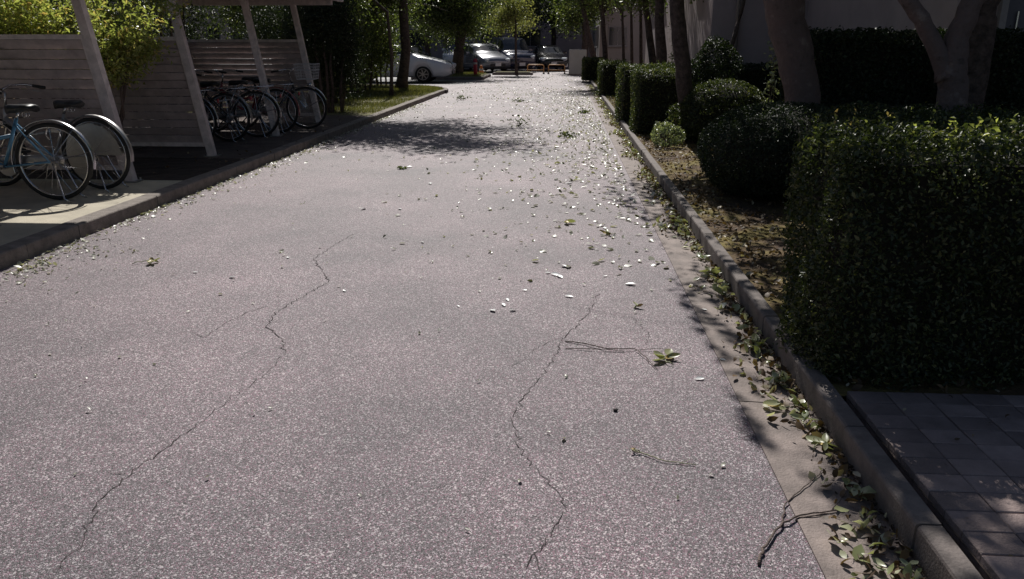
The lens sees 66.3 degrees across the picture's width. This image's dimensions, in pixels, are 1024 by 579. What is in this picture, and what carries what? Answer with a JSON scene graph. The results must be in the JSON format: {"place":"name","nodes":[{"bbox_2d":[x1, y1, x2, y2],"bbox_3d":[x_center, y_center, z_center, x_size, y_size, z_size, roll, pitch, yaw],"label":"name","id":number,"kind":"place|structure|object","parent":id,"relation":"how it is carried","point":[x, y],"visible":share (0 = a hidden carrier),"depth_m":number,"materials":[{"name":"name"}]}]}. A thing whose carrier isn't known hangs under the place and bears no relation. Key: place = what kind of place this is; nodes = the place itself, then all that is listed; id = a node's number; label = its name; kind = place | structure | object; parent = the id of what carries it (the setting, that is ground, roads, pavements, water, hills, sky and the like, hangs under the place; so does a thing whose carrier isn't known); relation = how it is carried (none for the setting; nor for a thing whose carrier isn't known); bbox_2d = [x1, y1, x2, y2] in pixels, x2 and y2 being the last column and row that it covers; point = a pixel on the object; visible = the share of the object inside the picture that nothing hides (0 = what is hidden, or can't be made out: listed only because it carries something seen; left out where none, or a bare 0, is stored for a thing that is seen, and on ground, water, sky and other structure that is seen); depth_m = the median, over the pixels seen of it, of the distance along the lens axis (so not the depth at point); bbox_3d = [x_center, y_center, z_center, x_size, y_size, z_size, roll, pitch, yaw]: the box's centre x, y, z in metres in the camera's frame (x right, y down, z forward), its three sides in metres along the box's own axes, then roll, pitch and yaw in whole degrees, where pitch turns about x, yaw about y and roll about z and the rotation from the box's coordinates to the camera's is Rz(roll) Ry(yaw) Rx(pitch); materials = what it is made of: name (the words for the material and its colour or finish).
{"place":"outdoors","nodes":[
{"label":"outdoors","id":0,"kind":"place"},
{"bbox_2d":[0,179,181,245],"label":"shelter floor","id":1,"kind":"structure","parent":0,"point":[26,210],"depth_m":6.81,"materials":[{"name":"concrete"}]},
{"bbox_2d":[0,104,96,202],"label":"bicycle","id":2,"kind":"object","parent":1,"relation":"on","point":[14,162],"visible":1,"depth_m":6.80,"materials":[{"name":"rubber"}]},
{"bbox_2d":[0,83,133,191],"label":"bicycle","id":3,"kind":"object","parent":1,"relation":"on","point":[104,138],"visible":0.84,"depth_m":7.28,"materials":[{"name":"rubber"}]},
{"bbox_2d":[0,0,143,225],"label":"bicycle shelter","id":4,"kind":"object","parent":1,"relation":"on","point":[64,65],"visible":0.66,"depth_m":7.59,"materials":[{"name":"paint"}]},
{"bbox_2d":[0,158,242,180],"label":"planting bed","id":5,"kind":"object","parent":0,"point":[182,169],"visible":0.48,"depth_m":8.60,"materials":[{"name":"soil"}]},
{"bbox_2d":[0,0,205,156],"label":"photinia bush","id":6,"kind":"object","parent":5,"relation":"on","point":[120,49],"visible":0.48,"depth_m":8.20,"materials":[{"name":"green plant"}]},
{"bbox_2d":[0,115,367,157],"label":"shelter floor","id":7,"kind":"structure","parent":0,"point":[229,149],"depth_m":11.14,"materials":[{"name":"grey concrete"}]},
{"bbox_2d":[0,0,143,127],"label":"dense shrub","id":8,"kind":"object","parent":7,"relation":"on","point":[56,3],"visible":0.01,"depth_m":11.81,"materials":[{"name":"green plant"}]},
{"bbox_2d":[62,0,265,88],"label":"dense shrub","id":9,"kind":"object","parent":7,"relation":"on","point":[190,31],"visible":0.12,"depth_m":14.17,"materials":[{"name":"green plant"}]},
{"bbox_2d":[118,88,219,147],"bbox_3d":[-4.792,-2.371,10.418,1.802,0.957,0.574,0,15,-1],"label":"bicycle","id":10,"kind":"object","parent":7,"relation":"on","point":[211,110],"visible":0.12,"depth_m":10.44,"materials":[{"name":"metal"}]},
{"bbox_2d":[21,0,342,156],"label":"bicycle shelter","id":11,"kind":"object","parent":7,"relation":"on","point":[254,56],"visible":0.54,"depth_m":11.26,"materials":[{"name":"paint"}]},
{"bbox_2d":[135,72,252,142],"bbox_3d":[-4.517,-2.573,11.067,1.802,0.957,0.574,2,17,7],"label":"bicycle","id":12,"kind":"object","parent":7,"relation":"on","point":[227,116],"visible":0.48,"depth_m":10.98,"materials":[{"name":"metal"}]},
{"bbox_2d":[31,111,363,173],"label":"leaf litter","id":13,"kind":"object","parent":7,"relation":"on","point":[222,140],"visible":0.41,"depth_m":10.05,"materials":[{"name":"plant"}]},
{"bbox_2d":[167,70,281,137],"bbox_3d":[-4.283,-2.700,11.478,1.802,0.957,0.574,-1,19,-4],"label":"bicycle","id":14,"kind":"object","parent":7,"relation":"on","point":[256,113],"visible":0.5,"depth_m":11.51,"materials":[{"name":"rubber"}]},
{"bbox_2d":[200,69,299,133],"bbox_3d":[-4.141,-2.916,12.172,1.802,0.957,0.574,3,17,8],"label":"bicycle","id":15,"kind":"object","parent":7,"relation":"on","point":[277,91],"visible":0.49,"depth_m":12.13,"materials":[{"name":"metal"}]},
{"bbox_2d":[215,63,326,129],"bbox_3d":[-3.897,-3.117,12.694,1.802,1.030,0.574,0,18,1],"label":"bicycle","id":16,"kind":"object","parent":7,"relation":"on","point":[293,90],"visible":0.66,"depth_m":12.68,"materials":[{"name":"metal"}]},
{"bbox_2d":[217,84,442,114],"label":"verge","id":17,"kind":"structure","parent":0,"point":[360,113],"depth_m":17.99,"materials":[{"name":"plant"}]},
{"bbox_2d":[227,5,361,104],"bbox_3d":[-4.876,-5.972,17.010,3.133,3.950,2.880,1,17,4],"label":"dense shrub","id":18,"kind":"object","parent":17,"relation":"on","point":[266,29],"visible":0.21,"depth_m":16.86,"materials":[{"name":"green plant"}]},
{"bbox_2d":[269,0,377,112],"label":"dense shrub","id":19,"kind":"object","parent":17,"relation":"on","point":[330,27],"visible":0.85,"depth_m":15.68,"materials":[{"name":"green plant"}]},
{"bbox_2d":[335,1,376,93],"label":"dense shrub","id":20,"kind":"object","parent":17,"relation":"on","point":[365,34],"visible":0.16,"depth_m":21.78,"materials":[{"name":"green plant"}]},
{"bbox_2d":[351,0,387,90],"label":"dense shrub","id":21,"kind":"object","parent":17,"relation":"on","point":[376,51],"visible":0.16,"depth_m":23.52,"materials":[{"name":"green plant"}]},
{"bbox_2d":[342,0,396,96],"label":"roadside tree","id":22,"kind":"object","parent":17,"relation":"on","point":[391,87],"visible":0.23,"depth_m":20.61,"materials":[{"name":"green plant"}]},
{"bbox_2d":[367,6,411,85],"bbox_3d":[-4.495,-8.268,26.413,2.331,2.754,1.664,1,17,4],"label":"dense shrub","id":23,"kind":"object","parent":17,"relation":"on","point":[395,47],"visible":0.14,"depth_m":26.42,"materials":[{"name":"green plant"}]},
{"bbox_2d":[351,0,445,88],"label":"roadside tree","id":24,"kind":"object","parent":17,"relation":"on","point":[405,47],"visible":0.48,"depth_m":24.52,"materials":[{"name":"green plant"}]},
{"bbox_2d":[0,65,824,578],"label":"road","id":25,"kind":"structure","parent":0,"point":[400,419],"depth_m":3.38,"materials":[{"name":"grey asphalt"}]},
{"bbox_2d":[3,238,137,293],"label":"leaf litter","id":26,"kind":"object","parent":25,"relation":"on","point":[48,263],"visible":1,"depth_m":5.19,"materials":[{"name":"plant"}]},
{"bbox_2d":[3,103,435,277],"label":"leaf litter","id":27,"kind":"object","parent":25,"relation":"on","point":[19,263],"visible":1,"depth_m":7.69,"materials":[{"name":"brown plant"}]},
{"bbox_2d":[16,105,724,529],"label":"leaf litter","id":28,"kind":"object","parent":25,"relation":"on","point":[438,329],"visible":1,"depth_m":4.15,"materials":[{"name":"plant"}]},
{"bbox_2d":[255,87,671,289],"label":"leaf litter","id":29,"kind":"object","parent":25,"relation":"on","point":[597,204],"visible":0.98,"depth_m":10.04,"materials":[{"name":"beige plant"}]},
{"bbox_2d":[489,37,535,71],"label":"parked car","id":30,"kind":"object","parent":25,"relation":"on","point":[525,53],"visible":0.52,"depth_m":43.19,"materials":[{"name":"blue paint"}]},
{"bbox_2d":[492,71,532,74],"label":"traffic island","id":31,"kind":"structure","parent":25,"relation":"on","point":[512,73],"depth_m":39.11,"materials":[{"name":"concrete"}]},
{"bbox_2d":[483,0,544,73],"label":"island tree","id":32,"kind":"object","parent":31,"relation":"on","point":[508,13],"visible":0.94,"depth_m":38.18,"materials":[{"name":"green plant"}]},
{"bbox_2d":[437,74,590,98],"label":"leaf litter","id":33,"kind":"object","parent":25,"relation":"on","point":[519,87],"visible":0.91,"depth_m":28.44,"materials":[{"name":"beige plant"}]},
{"bbox_2d":[477,0,558,36],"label":"background tree","id":34,"kind":"object","parent":25,"relation":"on","point":[538,5],"visible":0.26,"depth_m":48.60,"materials":[{"name":"green plant"}]},
{"bbox_2d":[520,0,577,44],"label":"background tree","id":35,"kind":"object","parent":25,"relation":"on","point":[553,35],"visible":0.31,"depth_m":54.76,"materials":[{"name":"green plant"}]},
{"bbox_2d":[532,45,567,70],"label":"parked car","id":36,"kind":"object","parent":25,"relation":"on","point":[546,55],"visible":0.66,"depth_m":44.81,"materials":[{"name":"black paint"}]},
{"bbox_2d":[568,49,586,74],"bbox_3d":[3.251,-11.259,38.892,0.920,1.220,0.500,1,17,4],"label":"utility cabinet","id":37,"kind":"object","parent":25,"relation":"on","point":[576,56],"visible":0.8,"depth_m":38.65,"materials":[{"name":"metal"}]},
{"bbox_2d":[565,341,661,369],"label":"fallen twig","id":38,"kind":"object","parent":25,"relation":"on","point":[608,348],"visible":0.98,"depth_m":3.77,"materials":[{"name":"brown wood"}]},
{"bbox_2d":[653,348,680,364],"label":"leafy sprig","id":39,"kind":"object","parent":25,"relation":"on","point":[669,353],"visible":1,"depth_m":3.66,"materials":[{"name":"green plant"}]},
{"bbox_2d":[361,68,500,84],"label":"parking lot","id":40,"kind":"structure","parent":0,"point":[451,82],"depth_m":32.19,"materials":[{"name":"grey asphalt"}]},
{"bbox_2d":[186,5,275,38],"bbox_3d":[-9.518,-11.240,29.210,6.152,6.962,6.416,1,17,4],"label":"background tree","id":41,"kind":"object","parent":40,"relation":"on","point":[234,19],"visible":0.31,"depth_m":28.67,"materials":[{"name":"green plant"}]},
{"bbox_2d":[372,45,455,82],"bbox_3d":[-4.485,-9.095,31.424,4.369,1.519,2.100,1,17,4],"label":"parked car","id":42,"kind":"object","parent":40,"relation":"on","point":[423,68],"visible":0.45,"depth_m":30.65,"materials":[{"name":"white paint"}]},
{"bbox_2d":[393,11,444,55],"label":"background tree","id":43,"kind":"object","parent":40,"relation":"on","point":[427,47],"visible":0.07,"depth_m":48.46,"materials":[{"name":"green plant"}]},
{"bbox_2d":[410,45,428,55],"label":"parked car","id":44,"kind":"object","parent":40,"relation":"on","point":[418,49],"visible":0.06,"depth_m":44.84,"materials":[{"name":"black paint"}]},
{"bbox_2d":[411,73,490,79],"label":"traffic island","id":45,"kind":"structure","parent":40,"relation":"on","point":[481,77],"depth_m":33.69,"materials":[{"name":"concrete"}]},
{"bbox_2d":[382,0,516,72],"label":"island tree","id":46,"kind":"object","parent":45,"relation":"on","point":[461,17],"visible":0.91,"depth_m":34.61,"materials":[{"name":"green plant"}]},
{"bbox_2d":[450,72,485,75],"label":"grass","id":47,"kind":"structure","parent":45,"relation":"on","point":[466,73],"depth_m":34.92,"materials":[{"name":"green plant"}]},
{"bbox_2d":[442,37,475,70],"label":"parked car","id":48,"kind":"object","parent":40,"relation":"on","point":[448,56],"visible":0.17,"depth_m":45.76,"materials":[{"name":"white paint"}]},
{"bbox_2d":[463,43,510,71],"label":"parked car","id":49,"kind":"object","parent":40,"relation":"on","point":[488,56],"visible":0.73,"depth_m":42.44,"materials":[{"name":"silver metal"}]},
{"bbox_2d":[541,0,620,56],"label":"background tree","id":50,"kind":"object","parent":40,"relation":"on","point":[570,22],"visible":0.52,"depth_m":41.96,"materials":[{"name":"green plant"}]},
{"bbox_2d":[592,0,645,63],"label":"apartment building","id":51,"kind":"structure","parent":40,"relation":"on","point":[614,41],"depth_m":43.52,"materials":[{"name":"concrete"}]},
{"bbox_2d":[607,26,627,46],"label":"window","id":52,"kind":"structure","parent":51,"relation":"in","point":[615,36],"depth_m":43.49,"materials":[{"name":"glass"}]},
{"bbox_2d":[408,84,463,91],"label":"driveway","id":53,"kind":"structure","parent":0,"point":[451,87],"depth_m":28.09,"materials":[{"name":"concrete"}]},
{"bbox_2d":[377,1,592,63],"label":"apartment building","id":54,"kind":"structure","parent":0,"point":[533,41],"depth_m":62.91,"materials":[{"name":"concrete"}]},
{"bbox_2d":[409,29,424,46],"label":"window","id":55,"kind":"structure","parent":54,"relation":"in","point":[417,39],"depth_m":63.47,"materials":[{"name":"paint"}]},
{"bbox_2d":[481,30,502,43],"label":"window","id":56,"kind":"structure","parent":54,"relation":"in","point":[482,37],"depth_m":63.02,"materials":[{"name":"paint"}]},
{"bbox_2d":[519,29,540,46],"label":"window","id":57,"kind":"structure","parent":54,"relation":"in","point":[535,40],"depth_m":62.85,"materials":[{"name":"paint"}]},
{"bbox_2d":[134,64,984,578],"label":"ground","id":58,"kind":"structure","parent":0,"point":[792,404],"depth_m":2.84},
{"bbox_2d":[6,0,276,88],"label":"apartment building","id":59,"kind":"structure","parent":58,"relation":"on","point":[221,35],"depth_m":38.74,"materials":[{"name":"concrete"}]},
{"bbox_2d":[0,90,444,269],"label":"kerb","id":60,"kind":"structure","parent":58,"relation":"on","point":[24,248],"depth_m":7.11,"materials":[{"name":"concrete"}]},
{"bbox_2d":[645,0,808,68],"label":"apartment building","id":61,"kind":"structure","parent":58,"relation":"on","point":[706,18],"depth_m":17.84,"materials":[{"name":"concrete"}]},
{"bbox_2d":[580,75,925,578],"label":"gutter","id":62,"kind":"object","parent":58,"relation":"on","point":[789,458],"visible":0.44,"depth_m":2.96,"materials":[{"name":"concrete"}]},
{"bbox_2d":[700,266,721,275],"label":"leafy sprig","id":63,"kind":"object","parent":62,"relation":"on","point":[715,270],"visible":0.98,"depth_m":4.99,"materials":[{"name":"green plant"}]},
{"bbox_2d":[584,84,928,578],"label":"leaf litter","id":64,"kind":"object","parent":62,"relation":"on","point":[843,468],"visible":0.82,"depth_m":3.28,"materials":[{"name":"green plant"}]},
{"bbox_2d":[743,333,773,349],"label":"leafy sprig","id":65,"kind":"object","parent":62,"relation":"on","point":[752,336],"visible":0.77,"depth_m":3.83,"materials":[{"name":"green plant"}]},
{"bbox_2d":[764,372,789,386],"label":"leafy sprig","id":66,"kind":"object","parent":62,"relation":"on","point":[775,374],"visible":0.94,"depth_m":3.38,"materials":[{"name":"green plant"}]},
{"bbox_2d":[763,392,797,409],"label":"leafy sprig","id":67,"kind":"object","parent":62,"relation":"on","point":[774,402],"visible":0.99,"depth_m":3.15,"materials":[{"name":"green plant"}]},
{"bbox_2d":[757,468,845,564],"bbox_3d":[0.915,0.701,2.435,0.159,0.014,0.649,15,23,41],"label":"fallen branch","id":68,"kind":"object","parent":62,"relation":"on","point":[771,537],"visible":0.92,"depth_m":2.43,"materials":[{"name":"brown wood"}]},
{"bbox_2d":[790,410,817,426],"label":"leafy sprig","id":69,"kind":"object","parent":62,"relation":"on","point":[803,417],"visible":1,"depth_m":3.04,"materials":[{"name":"green plant"}]},
{"bbox_2d":[806,433,837,449],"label":"leafy sprig","id":70,"kind":"object","parent":62,"relation":"on","point":[825,441],"visible":1,"depth_m":2.85,"materials":[{"name":"green plant"}]},
{"bbox_2d":[589,80,983,578],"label":"kerb","id":71,"kind":"structure","parent":58,"relation":"on","point":[925,536],"depth_m":2.81,"materials":[{"name":"concrete"}]},
{"bbox_2d":[807,0,1023,41],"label":"stair block","id":72,"kind":"structure","parent":58,"relation":"on","point":[844,14],"depth_m":13.33,"materials":[{"name":"concrete"}]},
{"bbox_2d":[1005,0,1023,41],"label":"door","id":73,"kind":"structure","parent":72,"relation":"in","point":[1015,16],"depth_m":10.80,"materials":[{"name":"paint"}]},
{"bbox_2d":[593,81,1023,395],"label":"planting bed","id":74,"kind":"object","parent":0,"point":[841,388],"visible":0.01,"depth_m":5.74,"materials":[{"name":"soil"}]},
{"bbox_2d":[555,0,615,56],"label":"roadside tree","id":75,"kind":"object","parent":74,"relation":"on","point":[584,14],"visible":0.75,"depth_m":33.90,"materials":[{"name":"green plant"}]},
{"bbox_2d":[581,55,605,80],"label":"hedge","id":76,"kind":"object","parent":74,"relation":"on","point":[589,69],"visible":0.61,"depth_m":30.96,"materials":[{"name":"green plant"}]},
{"bbox_2d":[583,0,628,58],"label":"roadside tree","id":77,"kind":"object","parent":74,"relation":"on","point":[603,34],"visible":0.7,"depth_m":31.96,"materials":[{"name":"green plant"}]},
{"bbox_2d":[596,58,628,95],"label":"hedge","id":78,"kind":"object","parent":74,"relation":"on","point":[606,82],"visible":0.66,"depth_m":21.62,"materials":[{"name":"green plant"}]},
{"bbox_2d":[613,0,624,59],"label":"roadside tree","id":79,"kind":"object","parent":74,"relation":"on","point":[622,30],"visible":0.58,"depth_m":28.26,"materials":[{"name":"brown plant"}]},
{"bbox_2d":[591,0,665,63],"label":"roadside tree","id":80,"kind":"object","parent":74,"relation":"on","point":[640,43],"visible":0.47,"depth_m":24.54,"materials":[{"name":"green plant"}]},
{"bbox_2d":[625,1,633,63],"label":"roadside tree","id":81,"kind":"object","parent":74,"relation":"on","point":[631,38],"visible":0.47,"depth_m":26.41,"materials":[{"name":"brown plant"}]},
{"bbox_2d":[599,0,669,63],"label":"roadside tree","id":82,"kind":"object","parent":74,"relation":"on","point":[649,37],"visible":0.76,"depth_m":22.00,"materials":[{"name":"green plant"}]},
{"bbox_2d":[614,59,674,121],"bbox_3d":[2.468,-3.686,14.527,1.116,1.108,1.121,1,17,4],"label":"hedge","id":83,"kind":"object","parent":74,"relation":"on","point":[622,106],"visible":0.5,"depth_m":14.20,"materials":[{"name":"green plant"}]},
{"bbox_2d":[629,62,678,133],"bbox_3d":[2.298,-3.030,12.440,0.866,1.095,0.907,1,17,4],"label":"hedge","id":84,"kind":"object","parent":74,"relation":"on","point":[654,97],"visible":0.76,"depth_m":12.14,"materials":[{"name":"green plant"}]},
{"bbox_2d":[620,0,703,64],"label":"roadside tree","id":85,"kind":"object","parent":74,"relation":"on","point":[661,47],"visible":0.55,"depth_m":19.23,"materials":[{"name":"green plant"}]},
{"bbox_2d":[650,121,685,146],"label":"shrub","id":86,"kind":"object","parent":74,"relation":"on","point":[675,139],"visible":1,"depth_m":10.61,"materials":[{"name":"green plant"}]},
{"bbox_2d":[665,102,692,140],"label":"shrub","id":87,"kind":"object","parent":74,"relation":"on","point":[674,107],"visible":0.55,"depth_m":11.20,"materials":[{"name":"green plant"}]},
{"bbox_2d":[669,0,692,138],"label":"tree","id":88,"kind":"object","parent":74,"relation":"on","point":[683,71],"visible":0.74,"depth_m":11.04,"materials":[{"name":"brown plant"}]},
{"bbox_2d":[691,33,743,87],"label":"dark shrub","id":89,"kind":"object","parent":74,"relation":"on","point":[727,46],"visible":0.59,"depth_m":14.24,"materials":[{"name":"green plant"}]},
{"bbox_2d":[678,77,766,142],"bbox_3d":[3.023,-2.570,11.204,1.278,0.896,1.278,1,17,4],"label":"round bush","id":90,"kind":"object","parent":74,"relation":"on","point":[710,101],"visible":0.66,"depth_m":10.81,"materials":[{"name":"green plant"}]},
{"bbox_2d":[672,62,780,102],"bbox_3d":[6.448,-4.167,16.168,6.658,1.082,1.082,1,17,4],"label":"hedge","id":91,"kind":"object","parent":74,"relation":"on","point":[755,75],"visible":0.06,"depth_m":15.85,"materials":[{"name":"green plant"}]},
{"bbox_2d":[723,0,745,77],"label":"thin tree","id":92,"kind":"object","parent":74,"relation":"on","point":[734,35],"visible":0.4,"depth_m":15.10,"materials":[{"name":"brown plant"}]},
{"bbox_2d":[754,41,780,112],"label":"slender shrub","id":93,"kind":"object","parent":74,"relation":"on","point":[771,80],"visible":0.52,"depth_m":9.87,"materials":[{"name":"green plant"}]},
{"bbox_2d":[697,100,865,200],"bbox_3d":[2.554,-1.301,7.203,1.721,0.841,1.632,1,17,4],"label":"round bush","id":94,"kind":"object","parent":74,"relation":"on","point":[752,151],"visible":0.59,"depth_m":6.79,"materials":[{"name":"green plant"}]},
{"bbox_2d":[763,0,820,110],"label":"tree","id":95,"kind":"object","parent":74,"relation":"on","point":[789,35],"visible":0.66,"depth_m":7.85,"materials":[{"name":"brown plant"}]},
{"bbox_2d":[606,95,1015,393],"bbox_3d":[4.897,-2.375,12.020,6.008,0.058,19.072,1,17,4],"label":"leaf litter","id":96,"kind":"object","parent":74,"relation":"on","point":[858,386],"visible":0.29,"depth_m":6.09,"materials":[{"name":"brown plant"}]},
{"bbox_2d":[773,100,1023,391],"bbox_3d":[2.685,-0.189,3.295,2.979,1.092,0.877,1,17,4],"label":"hedge","id":97,"kind":"object","parent":74,"relation":"on","point":[911,261],"visible":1,"depth_m":3.11,"materials":[{"name":"green plant"}]},
{"bbox_2d":[776,25,1023,120],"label":"hedge","id":98,"kind":"object","parent":74,"relation":"on","point":[888,66],"visible":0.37,"depth_m":8.49,"materials":[{"name":"green plant"}]},
{"bbox_2d":[836,102,973,121],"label":"round bush","id":99,"kind":"object","parent":74,"relation":"on","point":[919,105],"visible":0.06,"depth_m":7.81,"materials":[{"name":"green plant"}]},
{"bbox_2d":[898,0,985,122],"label":"tree","id":100,"kind":"object","parent":74,"relation":"on","point":[948,54],"visible":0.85,"depth_m":5.87,"materials":[{"name":"brown plant"}]},
{"bbox_2d":[967,0,1000,113],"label":"tree","id":101,"kind":"object","parent":74,"relation":"on","point":[982,40],"visible":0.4,"depth_m":7.85,"materials":[{"name":"brown plant"}]},
{"bbox_2d":[845,391,1023,578],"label":"pavement","id":102,"kind":"structure","parent":0,"point":[971,493],"depth_m":2.59,"materials":[{"name":"stone"}]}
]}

